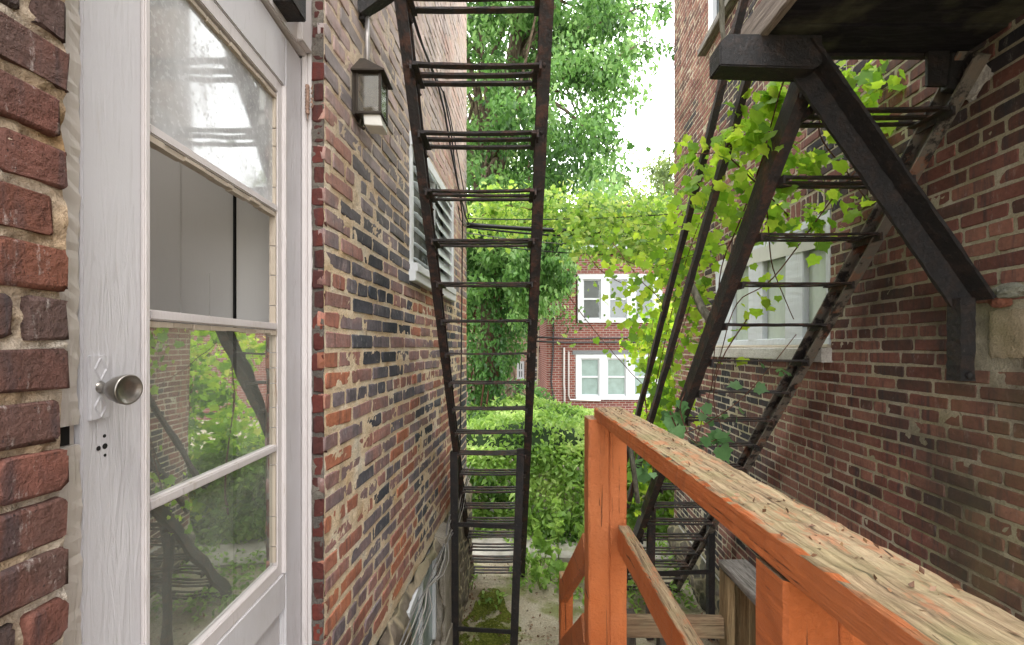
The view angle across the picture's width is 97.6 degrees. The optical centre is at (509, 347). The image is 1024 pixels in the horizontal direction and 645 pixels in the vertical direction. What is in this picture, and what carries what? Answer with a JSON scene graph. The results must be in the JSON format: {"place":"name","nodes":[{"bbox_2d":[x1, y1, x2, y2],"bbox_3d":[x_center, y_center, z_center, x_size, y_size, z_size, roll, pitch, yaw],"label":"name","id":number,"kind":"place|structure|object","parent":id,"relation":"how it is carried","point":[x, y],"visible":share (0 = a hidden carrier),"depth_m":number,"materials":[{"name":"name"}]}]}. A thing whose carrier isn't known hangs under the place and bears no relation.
{"place":"outdoors","nodes":[
{"label":"outdoors","id":0,"kind":"place"},
{"bbox_2d":[467,0,673,235],"label":"sky","id":1,"kind":"structure","parent":0,"point":[653,126],"materials":[{"name":"white"}]},
{"bbox_2d":[472,504,674,562],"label":"concrete path","id":2,"kind":"structure","parent":0,"point":[566,554],"depth_m":5.14,"materials":[{"name":"grey concrete"}]},
{"bbox_2d":[572,453,584,514],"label":"weed","id":3,"kind":"object","parent":2,"relation":"on","point":[582,489],"visible":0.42,"depth_m":5.38,"materials":[{"name":"green plant"}]},
{"bbox_2d":[575,515,583,542],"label":"weed","id":4,"kind":"object","parent":2,"relation":"on","point":[579,528],"visible":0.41,"depth_m":4.88,"materials":[{"name":"green plant"}]},
{"bbox_2d":[459,402,719,644],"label":"ground","id":5,"kind":"structure","parent":0,"point":[534,604],"depth_m":4.08,"materials":[{"name":"grey concrete"}]},
{"bbox_2d":[0,0,474,644],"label":"brick house","id":6,"kind":"structure","parent":5,"relation":"on","point":[224,420],"depth_m":1.17,"materials":[{"name":"red brick"}]},
{"bbox_2d":[74,0,300,644],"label":"door","id":7,"kind":"structure","parent":6,"relation":"in","point":[188,435],"depth_m":0.96,"materials":[{"name":"white paint"}]},
{"bbox_2d":[272,0,305,21],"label":"ceiling box","id":8,"kind":"object","parent":6,"relation":"attached to","point":[292,10],"visible":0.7,"depth_m":1.32,"materials":[{"name":"black paint"}]},
{"bbox_2d":[364,16,369,60],"bbox_3d":[-0.570,-1.222,1.800,0.022,0.234,0.019,0,0,0],"label":"conduit","id":9,"kind":"object","parent":6,"relation":"attached to","point":[367,41],"visible":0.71,"depth_m":1.79,"materials":[{"name":"grey metal"}]},
{"bbox_2d":[350,58,392,134],"bbox_3d":[-0.531,-0.979,1.740,0.128,0.276,0.132,0,0,0],"label":"wall lantern","id":10,"kind":"object","parent":6,"relation":"attached to","point":[367,74],"depth_m":1.70,"materials":[{"name":"brown metal"}]},
{"bbox_2d":[357,0,393,27],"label":"landing bracket","id":11,"kind":"object","parent":6,"relation":"attached to","point":[369,8],"visible":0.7,"depth_m":1.77,"materials":[{"name":"black metal"}]},
{"bbox_2d":[406,549,436,644],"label":"cellar window","id":12,"kind":"structure","parent":6,"relation":"in","point":[430,632],"depth_m":2.83,"materials":[{"name":"grey glass"}]},
{"bbox_2d":[404,520,450,644],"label":"foundation cable","id":13,"kind":"object","parent":6,"relation":"attached to","point":[425,591],"visible":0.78,"depth_m":2.47,"materials":[{"name":"grey plastic"}]},
{"bbox_2d":[399,464,464,644],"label":"foundation cable","id":14,"kind":"object","parent":6,"relation":"attached to","point":[426,586],"visible":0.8,"depth_m":2.54,"materials":[{"name":"grey plastic"}]},
{"bbox_2d":[409,131,455,301],"bbox_3d":[-0.524,-0.779,3.049,0.191,0.828,1.204,0,0,0],"label":"window","id":15,"kind":"structure","parent":6,"relation":"in","point":[443,212],"depth_m":2.96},
{"bbox_2d":[407,468,467,644],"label":"foundation cable","id":16,"kind":"object","parent":6,"relation":"attached to","point":[428,585],"visible":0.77,"depth_m":2.50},
{"bbox_2d":[413,16,462,448],"bbox_3d":[-0.474,-0.350,3.206,0.012,2.975,1.660,0,0,4],"label":"wall cable","id":17,"kind":"object","parent":6,"relation":"attached to","point":[414,18],"depth_m":3.92,"materials":[{"name":"black rubber"}]},
{"bbox_2d":[412,16,468,223],"bbox_3d":[-0.466,-1.528,3.419,0.016,0.636,2.031,0,0,4],"label":"wall cable","id":18,"kind":"object","parent":6,"relation":"attached to","point":[442,103],"depth_m":3.33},
{"bbox_2d":[411,465,470,644],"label":"foundation cable","id":19,"kind":"object","parent":6,"relation":"attached to","point":[434,579],"visible":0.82,"depth_m":2.62,"materials":[{"name":"grey plastic"}]},
{"bbox_2d":[415,466,472,644],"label":"foundation cable","id":20,"kind":"object","parent":6,"relation":"attached to","point":[439,575],"visible":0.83,"depth_m":2.59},
{"bbox_2d":[418,468,473,644],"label":"foundation cable","id":21,"kind":"object","parent":6,"relation":"attached to","point":[441,575],"visible":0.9,"depth_m":2.72,"materials":[{"name":"grey plastic"}]},
{"bbox_2d":[443,91,468,218],"bbox_3d":[-0.430,-1.538,3.770,0.009,0.588,1.144,0,0,4],"label":"wall cable","id":22,"kind":"object","parent":6,"relation":"attached to","point":[456,151],"depth_m":3.74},
{"bbox_2d":[469,574,477,589],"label":"weed","id":23,"kind":"object","parent":5,"relation":"on","point":[476,575],"visible":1,"depth_m":4.27,"materials":[{"name":"green plant"}]},
{"bbox_2d":[394,0,553,644],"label":"iron stair","id":24,"kind":"object","parent":5,"relation":"on","point":[415,82],"visible":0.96,"depth_m":2.22,"materials":[{"name":"black metal"}]},
{"bbox_2d":[459,588,521,644],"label":"moss","id":25,"kind":"object","parent":5,"relation":"on","point":[480,610],"visible":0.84,"depth_m":3.85,"materials":[{"name":"green plant"}]},
{"bbox_2d":[466,42,527,402],"bbox_3d":[-1.254,-4.674,17.012,4.936,14.060,4.314,0,0,22],"label":"background tree","id":26,"kind":"object","parent":5,"relation":"on","point":[469,106],"visible":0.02,"depth_m":16.77,"materials":[{"name":"green plant"}]},
{"bbox_2d":[466,276,576,399],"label":"brick house","id":27,"kind":"structure","parent":5,"relation":"on","point":[521,370],"depth_m":20.00,"materials":[{"name":"red brick"}]},
{"bbox_2d":[517,361,523,378],"bbox_3d":[0.506,1.011,19.958,0.322,0.782,0.075,0,0,0],"label":"window","id":28,"kind":"structure","parent":27,"relation":"in","point":[520,367],"depth_m":19.94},
{"bbox_2d":[535,357,536,380],"bbox_3d":[1.322,0.977,19.958,0.667,1.126,0.075,0,0,0],"label":"window","id":29,"kind":"structure","parent":27,"relation":"in","point":[536,357],"depth_m":19.98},
{"bbox_2d":[468,168,588,396],"bbox_3d":[0.132,-1.605,13.991,4.821,7.929,3.538,0,0,0],"label":"background tree","id":30,"kind":"object","parent":5,"relation":"on","point":[513,374],"visible":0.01,"depth_m":13.92,"materials":[{"name":"green plant"}]},
{"bbox_2d":[501,377,555,404],"bbox_3d":[0.238,1.721,12.082,1.858,1.905,1.873,0,0,30],"label":"background tree","id":31,"kind":"object","parent":5,"relation":"on","point":[515,388],"visible":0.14,"depth_m":11.96,"materials":[{"name":"green plant"}]},
{"bbox_2d":[525,546,561,589],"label":"weed","id":32,"kind":"object","parent":5,"relation":"on","point":[535,574],"visible":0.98,"depth_m":4.35,"materials":[{"name":"green plant"}]},
{"bbox_2d":[531,517,558,565],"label":"weed","id":33,"kind":"object","parent":5,"relation":"on","point":[541,544],"visible":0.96,"depth_m":4.77,"materials":[{"name":"green plant"}]},
{"bbox_2d":[546,497,565,559],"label":"weed","id":34,"kind":"object","parent":5,"relation":"on","point":[557,520],"visible":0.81,"depth_m":4.93,"materials":[{"name":"green plant"}]},
{"bbox_2d":[466,0,657,405],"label":"tree","id":35,"kind":"object","parent":5,"relation":"on","point":[506,105],"visible":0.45,"depth_m":8.02,"materials":[{"name":"green plant"}]},
{"bbox_2d":[466,220,527,412],"bbox_3d":[-0.366,-0.048,8.874,1.869,4.800,1.616,0,0,0],"label":"climbing ivy","id":36,"kind":"object","parent":35,"relation":"attached to","point":[505,363],"visible":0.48,"depth_m":8.62,"materials":[{"name":"green plant"}]},
{"bbox_2d":[501,201,580,330],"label":"hanging branch","id":37,"kind":"object","parent":35,"relation":"attached to","point":[550,266],"visible":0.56,"depth_m":7.30,"materials":[{"name":"green plant"}]},
{"bbox_2d":[572,0,673,60],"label":"overhanging bough","id":38,"kind":"object","parent":35,"relation":"attached to","point":[664,15],"visible":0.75,"depth_m":8.00,"materials":[{"name":"green plant"}]},
{"bbox_2d":[587,15,673,100],"bbox_3d":[2.190,-5.040,7.983,1.582,1.313,0.870,0,0,0],"label":"overhanging bough","id":39,"kind":"object","parent":35,"relation":"attached to","point":[650,52],"visible":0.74,"depth_m":7.90,"materials":[{"name":"green plant"}]},
{"bbox_2d":[552,559,584,582],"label":"weed","id":40,"kind":"object","parent":5,"relation":"on","point":[559,565],"visible":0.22,"depth_m":4.35,"materials":[{"name":"green plant"}]},
{"bbox_2d":[466,393,673,546],"bbox_3d":[0.503,1.666,7.279,4.753,1.578,4.205,0,0,0],"label":"ivy hedge","id":41,"kind":"object","parent":5,"relation":"on","point":[557,435],"visible":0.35,"depth_m":5.84,"materials":[{"name":"green plant"}]},
{"bbox_2d":[559,533,584,644],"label":"stair railing","id":42,"kind":"object","parent":5,"relation":"on","point":[572,575],"visible":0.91,"depth_m":1.78,"materials":[{"name":"orange paint"}]},
{"bbox_2d":[478,523,696,613],"bbox_3d":[0.890,2.295,4.987,2.349,0.228,2.082,0,0,0],"label":"ground cover","id":43,"kind":"object","parent":5,"relation":"on","point":[576,595],"visible":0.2,"depth_m":4.30,"materials":[{"name":"green plant"}]},
{"bbox_2d":[459,560,717,644],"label":"leaf litter","id":44,"kind":"object","parent":5,"relation":"on","point":[532,617],"visible":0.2,"depth_m":3.89,"materials":[{"name":"brown plant"}]},
{"bbox_2d":[537,244,673,414],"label":"brick house","id":45,"kind":"structure","parent":5,"relation":"on","point":[589,375],"depth_m":15.00,"materials":[{"name":"red brick"}]},
{"bbox_2d":[535,330,539,383],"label":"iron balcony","id":46,"kind":"structure","parent":45,"relation":"attached to","point":[538,352],"depth_m":18.09,"materials":[{"name":"grey metal"}]},
{"bbox_2d":[537,336,627,339],"bbox_3d":[2.876,-0.328,14.850,4.663,0.126,0.181,0,0,-2],"label":"facade cable","id":47,"kind":"object","parent":45,"relation":"attached to","point":[583,338],"visible":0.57,"depth_m":14.85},
{"bbox_2d":[537,340,665,343],"bbox_3d":[2.876,-0.190,14.850,4.663,0.126,0.181,0,0,-2],"label":"facade cable","id":48,"kind":"object","parent":45,"relation":"attached to","point":[581,342],"visible":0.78,"depth_m":14.85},
{"bbox_2d":[576,354,661,399],"bbox_3d":[3.664,0.974,15.035,2.879,1.534,0.210,0,0,0],"label":"window","id":49,"kind":"structure","parent":45,"relation":"in","point":[598,377],"depth_m":15.03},
{"bbox_2d":[577,274,661,322],"bbox_3d":[3.707,-1.638,15.035,2.828,1.621,0.210,0,0,0],"label":"window","id":50,"kind":"structure","parent":45,"relation":"in","point":[587,299],"depth_m":15.03,"materials":[{"name":"white wood"}]},
{"bbox_2d":[563,166,658,241],"bbox_3d":[5.356,-3.221,21.850,4.869,11.164,4.098,0,0,-27],"label":"background tree","id":51,"kind":"object","parent":5,"relation":"on","point":[626,185],"visible":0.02,"depth_m":21.90,"materials":[{"name":"green plant"}]},
{"bbox_2d":[618,298,673,517],"bbox_3d":[2.526,0.798,5.957,2.091,3.106,1.781,0,0,0],"label":"vine thicket","id":52,"kind":"object","parent":5,"relation":"on","point":[630,347],"visible":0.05,"depth_m":6.02,"materials":[{"name":"green plant"}]},
{"bbox_2d":[620,149,673,236],"bbox_3d":[8.434,-4.090,23.975,5.790,12.901,4.964,0,0,-41],"label":"background tree","id":53,"kind":"object","parent":5,"relation":"on","point":[662,176],"visible":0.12,"depth_m":23.82,"materials":[{"name":"green plant"}]},
{"bbox_2d":[627,0,990,640],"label":"iron stair","id":54,"kind":"object","parent":5,"relation":"on","point":[930,127],"visible":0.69,"depth_m":2.15,"materials":[{"name":"black metal"}]},
{"bbox_2d":[567,184,733,530],"bbox_3d":[1.026,0.207,3.155,0.683,2.467,1.543,0,0,-16],"label":"grape vine","id":55,"kind":"object","parent":54,"relation":"attached to","point":[711,244],"visible":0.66,"depth_m":3.02,"materials":[{"name":"green plant"}]},
{"bbox_2d":[628,447,639,503],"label":"old vine stem","id":56,"kind":"object","parent":55,"relation":"attached to","point":[634,473],"visible":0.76,"depth_m":2.42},
{"bbox_2d":[691,283,709,320],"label":"dead branch","id":57,"kind":"object","parent":54,"relation":"on","point":[703,310],"visible":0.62,"depth_m":2.45,"materials":[{"name":"grey wood"}]},
{"bbox_2d":[635,335,795,483],"bbox_3d":[1.128,0.358,2.536,0.822,0.858,0.395,0,0,0],"label":"grape vine","id":58,"kind":"object","parent":54,"relation":"on","point":[670,419],"visible":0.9,"depth_m":2.50,"materials":[{"name":"green plant"}]},
{"bbox_2d":[719,0,725,40],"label":"old vine stem","id":59,"kind":"object","parent":54,"relation":"attached to","point":[722,17],"visible":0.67,"depth_m":2.14,"materials":[{"name":"grey wood"}]},
{"bbox_2d":[667,60,906,441],"bbox_3d":[1.270,-0.384,2.025,1.077,1.918,1.070,0,0,39],"label":"grape vine","id":60,"kind":"object","parent":54,"relation":"hanging from","point":[756,127],"visible":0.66,"depth_m":2.00,"materials":[{"name":"green plant"}]},
{"bbox_2d":[667,0,1023,621],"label":"brick house","id":61,"kind":"structure","parent":5,"relation":"on","point":[885,433],"depth_m":1.94,"materials":[{"name":"red brick"}]},
{"bbox_2d":[466,222,661,233],"bbox_3d":[0.749,-1.272,4.760,2.448,0.156,0.044,0,0,-16],"label":"utility wire","id":62,"kind":"object","parent":61,"relation":"attached to","point":[504,227],"visible":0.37,"depth_m":4.53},
{"bbox_2d":[466,174,690,361],"bbox_3d":[0.906,-1.050,5.221,3.430,2.407,2.336,0,0,0],"label":"wire vine","id":63,"kind":"object","parent":62,"relation":"on","point":[581,214],"visible":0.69,"depth_m":4.78,"materials":[{"name":"green plant"}]},
{"bbox_2d":[467,214,667,219],"bbox_3d":[0.748,-1.397,4.760,2.447,0.264,0.012,0,0,-16],"label":"utility wire","id":64,"kind":"object","parent":61,"relation":"attached to","point":[554,219],"visible":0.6,"depth_m":4.65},
{"bbox_2d":[467,232,670,244],"bbox_3d":[0.748,-1.166,4.760,2.447,0.161,0.010,0,0,-16],"label":"utility wire","id":65,"kind":"object","parent":61,"relation":"attached to","point":[508,238],"visible":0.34,"depth_m":4.52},
{"bbox_2d":[467,226,673,237],"bbox_3d":[0.748,-1.229,4.760,2.448,0.138,0.020,0,0,-16],"label":"utility wire","id":66,"kind":"object","parent":61,"relation":"attached to","point":[470,227],"visible":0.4,"depth_m":4.54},
{"bbox_2d":[503,247,637,254],"bbox_3d":[0.748,-1.034,4.760,2.447,0.087,0.012,0,0,-16],"label":"utility wire","id":67,"kind":"object","parent":61,"relation":"attached to","point":[547,251],"visible":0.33,"depth_m":4.65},
{"bbox_2d":[626,141,670,164],"bbox_3d":[1.596,-2.150,4.949,0.635,0.223,0.120,0,0,-8],"label":"vine tendril","id":68,"kind":"object","parent":61,"relation":"attached to","point":[630,145],"visible":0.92,"depth_m":4.92,"materials":[{"name":"green plant"}]},
{"bbox_2d":[678,525,718,580],"bbox_3d":[1.742,1.940,3.452,0.024,0.054,2.906,0,0,4],"label":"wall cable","id":69,"kind":"object","parent":61,"relation":"attached to","point":[716,576],"depth_m":4.14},
{"bbox_2d":[697,0,736,56],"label":"window","id":70,"kind":"structure","parent":61,"relation":"in","point":[713,5],"depth_m":3.95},
{"bbox_2d":[712,209,831,362],"bbox_3d":[1.752,-0.331,3.163,0.117,0.823,1.598,0,0,4],"label":"window","id":71,"kind":"structure","parent":61,"relation":"in","point":[804,303],"depth_m":2.90,"materials":[{"name":"white glass"}]},
{"bbox_2d":[709,0,1023,380],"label":"iron landing","id":72,"kind":"object","parent":61,"relation":"attached to","point":[798,43],"visible":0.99,"depth_m":1.52,"materials":[{"name":"black metal"}]},
{"bbox_3d":[-0.120,1.705,1.161,1.080,1.290,3.358,0,0,0],"label":"wooden landing","id":73,"kind":"object","parent":5,"relation":"on","visible":0},
{"bbox_2d":[584,407,1023,644],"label":"deck railing","id":74,"kind":"object","parent":73,"relation":"attached to","point":[833,592],"visible":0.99,"depth_m":0.48,"materials":[{"name":"orange paint"}]},
{"bbox_2d":[605,409,1018,634],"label":"paint flakes","id":75,"kind":"object","parent":74,"relation":"on","point":[932,588],"visible":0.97,"depth_m":0.42,"materials":[{"name":"orange paint"}]},
{"bbox_2d":[626,559,755,644],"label":"wooden fence","id":76,"kind":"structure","parent":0,"point":[733,622],"depth_m":1.91,"materials":[{"name":"brown wood"}]}
]}

